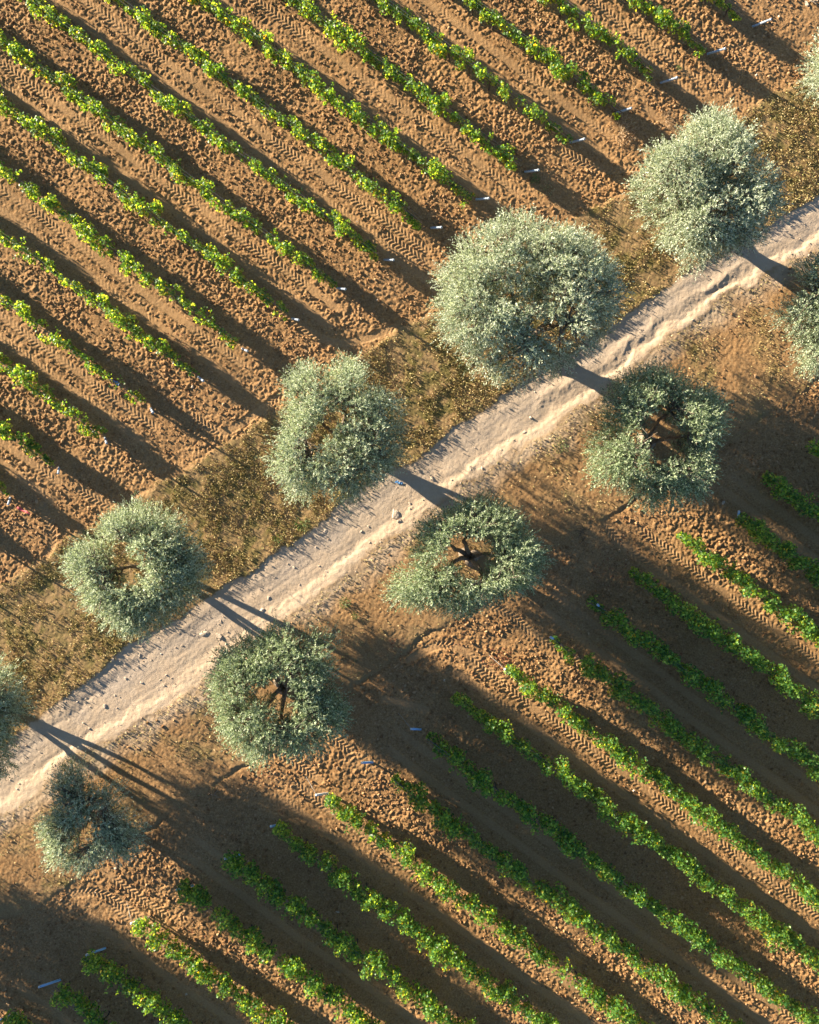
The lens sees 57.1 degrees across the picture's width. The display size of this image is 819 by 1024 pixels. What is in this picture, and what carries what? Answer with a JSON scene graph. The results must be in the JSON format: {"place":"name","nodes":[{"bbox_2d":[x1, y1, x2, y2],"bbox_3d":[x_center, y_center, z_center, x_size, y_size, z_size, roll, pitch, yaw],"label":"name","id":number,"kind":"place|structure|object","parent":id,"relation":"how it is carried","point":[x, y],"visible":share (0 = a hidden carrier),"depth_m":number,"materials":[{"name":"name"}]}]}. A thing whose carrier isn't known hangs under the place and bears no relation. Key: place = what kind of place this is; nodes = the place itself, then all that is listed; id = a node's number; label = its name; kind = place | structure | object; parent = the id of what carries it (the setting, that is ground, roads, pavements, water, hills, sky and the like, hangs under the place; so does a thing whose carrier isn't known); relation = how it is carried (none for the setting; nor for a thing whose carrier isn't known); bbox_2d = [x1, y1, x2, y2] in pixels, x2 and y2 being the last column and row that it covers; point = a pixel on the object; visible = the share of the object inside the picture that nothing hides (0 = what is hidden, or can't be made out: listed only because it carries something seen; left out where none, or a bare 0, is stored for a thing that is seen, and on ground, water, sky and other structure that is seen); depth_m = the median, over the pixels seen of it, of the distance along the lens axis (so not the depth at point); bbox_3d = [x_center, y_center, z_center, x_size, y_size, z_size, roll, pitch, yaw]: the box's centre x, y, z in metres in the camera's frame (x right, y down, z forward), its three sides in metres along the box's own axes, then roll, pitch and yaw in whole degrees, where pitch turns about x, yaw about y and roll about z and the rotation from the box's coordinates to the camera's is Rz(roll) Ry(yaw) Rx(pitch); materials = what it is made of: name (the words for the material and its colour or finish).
{"place":"outdoors","nodes":[
{"label":"outdoors","id":0,"kind":"place"},
{"bbox_2d":[3,1,809,1023],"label":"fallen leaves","id":1,"kind":"object","parent":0,"point":[501,657],"depth_m":34.97,"materials":[{"name":"brown plant"}]},
{"bbox_2d":[0,0,818,1023],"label":"vineyard soil","id":2,"kind":"structure","parent":0,"point":[190,208],"depth_m":34.99,"materials":[{"name":"brown soil"}]},
{"bbox_2d":[0,481,9,495],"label":"vine row","id":3,"kind":"object","parent":2,"relation":"on","point":[5,493],"visible":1,"depth_m":34.53,"materials":[{"name":"green plant"}]},
{"bbox_2d":[0,1009,34,1023],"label":"vine row","id":4,"kind":"object","parent":2,"relation":"on","point":[14,1017],"visible":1,"depth_m":34.01,"materials":[{"name":"green plant"}]},
{"bbox_2d":[17,507,29,513],"bbox_3d":[-17.864,-0.034,34.969,0.828,0.073,0.140,24,90,0],"label":"plastic strip","id":5,"kind":"object","parent":2,"relation":"on","point":[21,509],"visible":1,"depth_m":34.96,"materials":[{"name":"plastic"}]},
{"bbox_2d":[0,418,54,466],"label":"vine row","id":6,"kind":"object","parent":2,"relation":"on","point":[5,429],"visible":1,"depth_m":34.16,"materials":[{"name":"green plant"}]},
{"bbox_2d":[38,979,60,987],"bbox_3d":[-16.424,21.587,34.530,0.760,1.294,0.110,36,90,0],"label":"trellis post","id":7,"kind":"object","parent":2,"relation":"on","point":[48,983],"visible":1,"depth_m":34.40,"materials":[{"name":"blue paint"}]},
{"bbox_2d":[0,352,107,437],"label":"vine row","id":8,"kind":"object","parent":2,"relation":"on","point":[21,374],"visible":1,"depth_m":34.12,"materials":[{"name":"green plant"}]},
{"bbox_2d":[0,294,145,403],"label":"vine row","id":9,"kind":"object","parent":2,"relation":"on","point":[24,313],"visible":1,"depth_m":34.09,"materials":[{"name":"green plant"}]},
{"bbox_2d":[49,981,119,1023],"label":"vine row","id":10,"kind":"object","parent":2,"relation":"on","point":[63,994],"visible":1,"depth_m":33.98,"materials":[{"name":"green plant"}]},
{"bbox_2d":[85,947,105,955],"bbox_3d":[-14.320,20.142,34.551,0.696,1.296,0.110,36,90,0],"label":"trellis post","id":11,"kind":"object","parent":2,"relation":"on","point":[101,949],"visible":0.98,"depth_m":34.56,"materials":[{"name":"blue paint"}]},
{"bbox_2d":[0,229,199,376],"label":"vine row","id":12,"kind":"object","parent":2,"relation":"on","point":[121,319],"visible":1,"depth_m":34.08,"materials":[{"name":"green plant"}]},
{"bbox_2d":[0,161,238,348],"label":"vine row","id":13,"kind":"object","parent":2,"relation":"on","point":[127,259],"visible":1,"depth_m":34.01,"materials":[{"name":"green plant"}]},
{"bbox_2d":[80,948,202,1023],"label":"vine row","id":14,"kind":"object","parent":2,"relation":"on","point":[130,987],"visible":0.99,"depth_m":33.86,"materials":[{"name":"green plant"}]},
{"bbox_2d":[0,86,288,321],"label":"vine row","id":15,"kind":"object","parent":2,"relation":"on","point":[100,170],"visible":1,"depth_m":34.05,"materials":[{"name":"green plant"}]},
{"bbox_2d":[0,29,337,288],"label":"vine row","id":16,"kind":"object","parent":2,"relation":"on","point":[18,51],"visible":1,"depth_m":34.05,"materials":[{"name":"green plant"}]},
{"bbox_2d":[19,0,378,261],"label":"vine row","id":17,"kind":"object","parent":2,"relation":"on","point":[168,102],"visible":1,"depth_m":34.06,"materials":[{"name":"green plant"}]},
{"bbox_2d":[130,915,294,1023],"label":"vine row","id":18,"kind":"object","parent":2,"relation":"on","point":[207,975],"visible":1,"depth_m":33.91,"materials":[{"name":"green plant"}]},
{"bbox_2d":[104,0,422,230],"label":"vine row","id":19,"kind":"object","parent":2,"relation":"on","point":[258,103],"visible":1,"depth_m":34.06,"materials":[{"name":"green plant"}]},
{"bbox_2d":[175,877,389,1023],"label":"vine row","id":20,"kind":"object","parent":2,"relation":"on","point":[294,968],"visible":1,"depth_m":33.85,"materials":[{"name":"green plant"}]},
{"bbox_2d":[306,777,328,795],"bbox_3d":[-4.235,12.705,34.479,1.418,1.295,0.110,36,90,0],"label":"trellis post","id":21,"kind":"object","parent":2,"relation":"on","point":[320,794],"visible":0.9,"depth_m":34.33,"materials":[{"name":"white paint"}]},
{"bbox_2d":[187,0,474,208],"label":"vine row","id":22,"kind":"object","parent":2,"relation":"on","point":[353,111],"visible":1,"depth_m":34.03,"materials":[{"name":"green plant"}]},
{"bbox_2d":[220,849,477,1023],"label":"vine row","id":23,"kind":"object","parent":2,"relation":"on","point":[435,1010],"visible":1,"depth_m":33.84,"materials":[{"name":"green plant"}]},
{"bbox_2d":[361,761,373,763],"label":"trellis post","id":24,"kind":"object","parent":2,"relation":"on","point":[367,762],"visible":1,"depth_m":34.41,"materials":[{"name":"blue paint"}]},
{"bbox_2d":[282,0,519,171],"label":"vine row","id":25,"kind":"object","parent":2,"relation":"on","point":[437,104],"visible":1,"depth_m":34.07,"materials":[{"name":"green plant"}]},
{"bbox_2d":[399,714,421,729],"bbox_3d":[0.047,9.752,34.536,1.444,1.295,0.110,36,90,0],"label":"trellis post","id":26,"kind":"object","parent":2,"relation":"on","point":[413,728],"visible":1,"depth_m":34.39,"materials":[{"name":"blue paint"}]},
{"bbox_2d":[271,819,558,1023],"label":"vine row","id":27,"kind":"object","parent":2,"relation":"on","point":[437,945],"visible":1,"depth_m":33.87,"materials":[{"name":"green plant"}]},
{"bbox_2d":[430,226,442,228],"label":"trellis post","id":28,"kind":"object","parent":2,"relation":"on","point":[438,227],"visible":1,"depth_m":34.31,"materials":[{"name":"metal"}]},
{"bbox_2d":[368,0,572,144],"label":"vine row","id":29,"kind":"object","parent":2,"relation":"on","point":[481,72],"visible":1,"depth_m":34.12,"materials":[{"name":"green plant"}]},
{"bbox_2d":[475,197,489,200],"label":"trellis post","id":30,"kind":"object","parent":2,"relation":"on","point":[485,198],"visible":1,"depth_m":34.36,"materials":[{"name":"metal"}]},
{"bbox_2d":[324,792,652,1023],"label":"vine row","id":31,"kind":"object","parent":2,"relation":"on","point":[597,997],"visible":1,"depth_m":33.88,"materials":[{"name":"green plant"}]},
{"bbox_2d":[524,169,539,172],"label":"trellis post","id":32,"kind":"object","parent":2,"relation":"on","point":[534,170],"visible":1,"depth_m":34.42,"materials":[{"name":"metal"}]},
{"bbox_2d":[530,173,540,183],"bbox_3d":[5.831,-15.457,34.856,0.521,0.306,0.527,0,90,0],"label":"weed","id":33,"kind":"object","parent":2,"relation":"on","point":[533,178],"visible":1,"depth_m":34.91,"materials":[{"name":"green plant"}]},
{"bbox_2d":[451,0,623,119],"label":"vine row","id":34,"kind":"object","parent":2,"relation":"on","point":[519,38],"visible":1,"depth_m":34.10,"materials":[{"name":"green plant"}]},
{"bbox_2d":[538,181,554,196],"bbox_3d":[6.354,-14.976,34.905,0.755,0.319,0.754,42,90,0],"label":"weed","id":35,"kind":"object","parent":2,"relation":"on","point":[546,189],"visible":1,"depth_m":34.89,"materials":[{"name":"green plant"}]},
{"bbox_2d":[391,772,744,1023],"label":"vine row","id":36,"kind":"object","parent":2,"relation":"on","point":[451,825],"visible":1,"depth_m":33.87,"materials":[{"name":"green plant"}]},
{"bbox_2d":[570,138,584,143],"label":"trellis post","id":37,"kind":"object","parent":2,"relation":"on","point":[578,140],"visible":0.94,"depth_m":34.46,"materials":[{"name":"metal"}]},
{"bbox_2d":[537,0,656,81],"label":"vine row","id":38,"kind":"object","parent":2,"relation":"on","point":[597,31],"visible":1,"depth_m":34.16,"materials":[{"name":"green plant"}]},
{"bbox_2d":[605,113,637,146],"bbox_3d":[9.843,-17.743,34.901,1.701,0.483,1.710,0,90,0],"label":"dry grass tuft","id":39,"kind":"object","parent":2,"relation":"on","point":[621,127],"visible":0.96,"depth_m":34.90,"materials":[{"name":"plant"}]},
{"bbox_2d":[425,732,818,1023],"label":"vine row","id":40,"kind":"object","parent":2,"relation":"on","point":[706,942],"visible":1,"depth_m":33.85,"materials":[{"name":"green plant"}]},
{"bbox_2d":[615,107,631,112],"bbox_3d":[9.800,-18.454,34.646,0.694,1.195,0.110,36,90,0],"label":"trellis post","id":41,"kind":"object","parent":2,"relation":"on","point":[627,109],"visible":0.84,"depth_m":34.43,"materials":[{"name":"metal"}]},
{"bbox_2d":[450,691,818,975],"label":"vine row","id":42,"kind":"object","parent":2,"relation":"on","point":[767,923],"visible":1,"depth_m":33.82,"materials":[{"name":"green plant"}]},
{"bbox_2d":[503,664,818,912],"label":"vine row","id":43,"kind":"object","parent":2,"relation":"on","point":[688,802],"visible":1,"depth_m":33.85,"materials":[{"name":"green plant"}]},
{"bbox_2d":[656,106,673,126],"bbox_3d":[11.903,-18.266,34.985,1.002,0.386,1.116,0,90,0],"label":"dry grass tuft","id":44,"kind":"object","parent":2,"relation":"on","point":[663,116],"visible":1,"depth_m":34.98,"materials":[{"name":"plant"}]},
{"bbox_2d":[624,0,708,57],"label":"vine row","id":45,"kind":"object","parent":2,"relation":"on","point":[658,15],"visible":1,"depth_m":34.16,"materials":[{"name":"green plant"}]},
{"bbox_2d":[660,76,677,83],"bbox_3d":[11.863,-19.829,34.626,0.702,1.195,0.110,36,90,0],"label":"trellis post","id":46,"kind":"object","parent":2,"relation":"on","point":[668,80],"visible":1,"depth_m":34.51,"materials":[{"name":"metal"}]},
{"bbox_2d":[550,635,818,847],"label":"vine row","id":47,"kind":"object","parent":2,"relation":"on","point":[738,773],"visible":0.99,"depth_m":33.86,"materials":[{"name":"green plant"}]},
{"bbox_2d":[586,594,818,781],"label":"vine row","id":48,"kind":"object","parent":2,"relation":"on","point":[744,715],"visible":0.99,"depth_m":33.84,"materials":[{"name":"green plant"}]},
{"bbox_2d":[707,47,725,54],"bbox_3d":[14.015,-21.161,34.630,0.760,1.193,0.110,36,90,0],"label":"trellis post","id":49,"kind":"object","parent":2,"relation":"on","point":[715,51],"visible":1,"depth_m":34.45,"materials":[{"name":"metal"}]},
{"bbox_2d":[627,566,818,719],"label":"vine row","id":50,"kind":"object","parent":2,"relation":"on","point":[808,705],"visible":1,"depth_m":33.80,"materials":[{"name":"green plant"}]},
{"bbox_2d":[700,0,745,20],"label":"vine row","id":51,"kind":"object","parent":2,"relation":"on","point":[735,16],"visible":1,"depth_m":34.42,"materials":[{"name":"green plant"}]},
{"bbox_2d":[676,531,818,647],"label":"vine row","id":52,"kind":"object","parent":2,"relation":"on","point":[809,629],"visible":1,"depth_m":33.88,"materials":[{"name":"green plant"}]},
{"bbox_2d":[752,18,771,26],"bbox_3d":[16.128,-22.465,34.636,0.680,1.195,0.110,36,90,0],"label":"trellis post","id":53,"kind":"object","parent":2,"relation":"on","point":[762,22],"visible":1,"depth_m":34.49,"materials":[{"name":"metal"}]},
{"bbox_2d":[735,512,818,588],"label":"vine row","id":54,"kind":"object","parent":2,"relation":"on","point":[755,527],"visible":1,"depth_m":33.82,"materials":[{"name":"green plant"}]},
{"bbox_2d":[760,470,818,521],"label":"vine row","id":55,"kind":"object","parent":2,"relation":"on","point":[769,479],"visible":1,"depth_m":33.89,"materials":[{"name":"green plant"}]},
{"bbox_2d":[805,437,818,457],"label":"vine row","id":56,"kind":"object","parent":2,"relation":"on","point":[815,449],"visible":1,"depth_m":33.99,"materials":[{"name":"green plant"}]},
{"bbox_2d":[0,68,818,918],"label":"grass verge","id":57,"kind":"object","parent":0,"point":[740,358],"depth_m":34.97,"materials":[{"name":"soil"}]},
{"bbox_2d":[0,651,41,782],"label":"olive tree","id":58,"kind":"object","parent":57,"relation":"on","point":[7,702],"visible":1,"depth_m":32.23,"materials":[{"name":"green plant"}]},
{"bbox_2d":[33,747,154,879],"bbox_3d":[-13.928,13.354,33.347,5.133,3.545,5.546,0,90,0],"label":"olive tree","id":59,"kind":"object","parent":57,"relation":"on","point":[61,827],"visible":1,"depth_m":32.65,"materials":[{"name":"green plant"}]},
{"bbox_2d":[53,490,215,644],"bbox_3d":[-11.572,2.546,32.517,6.255,5.298,6.326,-35,90,0],"label":"olive tree","id":60,"kind":"object","parent":57,"relation":"on","point":[156,593],"visible":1,"depth_m":31.21,"materials":[{"name":"green plant"}]},
{"bbox_2d":[199,608,356,774],"bbox_3d":[-5.588,7.616,32.698,6.649,4.927,7.023,0,90,0],"label":"olive tree","id":61,"kind":"object","parent":57,"relation":"on","point":[255,668],"visible":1,"depth_m":31.33,"materials":[{"name":"green plant"}]},
{"bbox_2d":[295,516,309,531],"bbox_3d":[-4.975,0.546,34.866,0.795,0.299,0.744,0,90,0],"label":"weed","id":62,"kind":"object","parent":57,"relation":"on","point":[301,524],"visible":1,"depth_m":34.90,"materials":[{"name":"green plant"}]},
{"bbox_2d":[254,349,418,515],"bbox_3d":[-3.035,-3.434,32.376,6.891,5.576,7.276,0,90,0],"label":"olive tree","id":63,"kind":"object","parent":57,"relation":"on","point":[348,438],"visible":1,"depth_m":30.98,"materials":[{"name":"green plant"}]},
{"bbox_2d":[340,597,350,607],"bbox_3d":[-3.003,4.217,34.841,0.611,0.292,0.581,0,90,0],"label":"weed","id":64,"kind":"object","parent":57,"relation":"on","point":[345,602],"visible":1,"depth_m":34.87,"materials":[{"name":"green plant"}]},
{"bbox_2d":[378,486,556,624],"bbox_3d":[2.226,2.167,32.628,7.632,5.151,5.586,-27,90,0],"label":"olive tree","id":65,"kind":"object","parent":57,"relation":"on","point":[514,552],"visible":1,"depth_m":31.36,"materials":[{"name":"green plant"}]},
{"bbox_2d":[422,202,635,396],"bbox_3d":[4.975,-8.970,32.206,8.912,5.972,8.185,0,90,0],"label":"olive tree","id":66,"kind":"object","parent":57,"relation":"on","point":[488,316],"visible":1,"depth_m":30.69,"materials":[{"name":"green plant"}]},
{"bbox_2d":[554,438,568,453],"bbox_3d":[6.993,-3.090,34.845,0.712,0.266,0.768,-16,90,0],"label":"weed","id":67,"kind":"object","parent":57,"relation":"on","point":[561,443],"visible":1,"depth_m":34.86,"materials":[{"name":"green plant"}]},
{"bbox_2d":[578,356,744,517],"bbox_3d":[10.691,-3.187,32.708,6.318,4.929,6.763,20,90,0],"label":"olive tree","id":68,"kind":"object","parent":57,"relation":"on","point":[639,396],"visible":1,"depth_m":31.52,"materials":[{"name":"green plant"}]},
{"bbox_2d":[619,97,793,284],"bbox_3d":[12.650,-13.558,32.218,5.963,5.880,6.918,-28,90,0],"label":"olive tree","id":69,"kind":"object","parent":57,"relation":"on","point":[727,151],"visible":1,"depth_m":31.09,"materials":[{"name":"green plant"}]},
{"bbox_2d":[763,245,818,382],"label":"olive tree","id":70,"kind":"object","parent":57,"relation":"on","point":[803,306],"visible":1,"depth_m":31.92,"materials":[{"name":"green plant"}]},
{"bbox_2d":[791,27,818,110],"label":"olive tree","id":71,"kind":"object","parent":57,"relation":"on","point":[813,79],"visible":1,"depth_m":32.62,"materials":[{"name":"green plant"}]},
{"bbox_2d":[0,196,818,814],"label":"dirt track","id":72,"kind":"structure","parent":0,"point":[548,406],"depth_m":35.01,"materials":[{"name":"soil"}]},
{"bbox_2d":[199,631,209,636],"bbox_3d":[-9.496,5.652,35.044,0.584,0.096,0.305,11,90,0],"label":"rock","id":73,"kind":"object","parent":72,"relation":"on","point":[205,633],"visible":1,"depth_m":35.01,"materials":[{"name":"stone"}]},
{"bbox_2d":[257,608,264,613],"bbox_3d":[-6.877,4.635,35.031,0.395,0.111,0.370,0,90,0],"label":"rock","id":74,"kind":"object","parent":72,"relation":"on","point":[262,611],"visible":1,"depth_m":35.00,"materials":[{"name":"stone"}]},
{"bbox_2d":[392,509,400,518],"bbox_3d":[-0.624,0.104,35.024,0.458,0.131,0.517,0,90,0],"label":"rock","id":75,"kind":"object","parent":72,"relation":"on","point":[396,514],"visible":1,"depth_m":34.98,"materials":[{"name":"stone"}]}
]}

